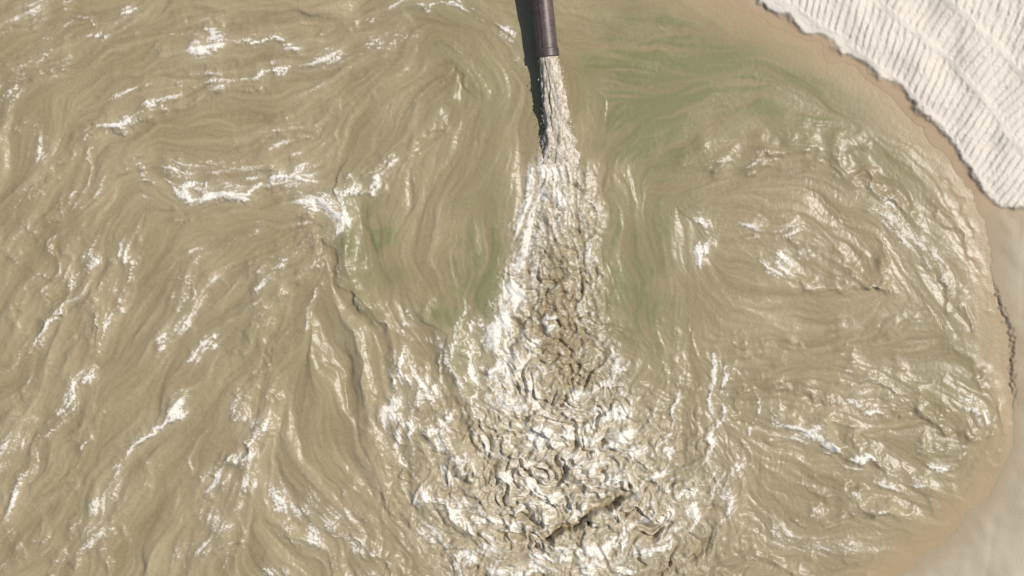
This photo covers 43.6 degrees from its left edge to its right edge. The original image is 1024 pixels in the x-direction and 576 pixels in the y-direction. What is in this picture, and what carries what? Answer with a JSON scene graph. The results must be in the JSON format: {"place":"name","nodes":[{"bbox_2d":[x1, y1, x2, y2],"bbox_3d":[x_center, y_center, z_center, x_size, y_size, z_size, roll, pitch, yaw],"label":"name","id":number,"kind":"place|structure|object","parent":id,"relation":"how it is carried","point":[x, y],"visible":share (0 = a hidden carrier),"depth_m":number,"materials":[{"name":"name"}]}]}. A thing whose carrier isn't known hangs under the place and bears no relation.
{"place":"outdoors","nodes":[
{"label":"outdoors","id":0,"kind":"place"},
{"bbox_2d":[0,0,1013,575],"bbox_3d":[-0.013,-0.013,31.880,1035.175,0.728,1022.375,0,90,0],"label":"water","id":1,"kind":"structure","parent":0,"point":[280,292],"depth_m":31.99,"materials":[{"name":"brown liquid"}]},
{"bbox_2d":[451,55,619,413],"bbox_3d":[1.094,-1.428,31.900,5.523,1.089,9.214,0,90,0],"label":"water jet","id":2,"kind":"object","parent":1,"relation":"on","point":[558,141],"visible":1,"depth_m":31.68,"materials":[{"name":"beige liquid"}]},
{"bbox_2d":[532,0,558,57],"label":"discharge pipe","id":3,"kind":"object","parent":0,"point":[545,28],"visible":0.92,"depth_m":31.28,"materials":[{"name":"metal"}]},
{"bbox_2d":[727,0,1023,575],"bbox_3d":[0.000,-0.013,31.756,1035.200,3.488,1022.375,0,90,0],"label":"sand ground","id":4,"kind":"structure","parent":0,"point":[947,76],"depth_m":31.89,"materials":[{"name":"beige sand"}]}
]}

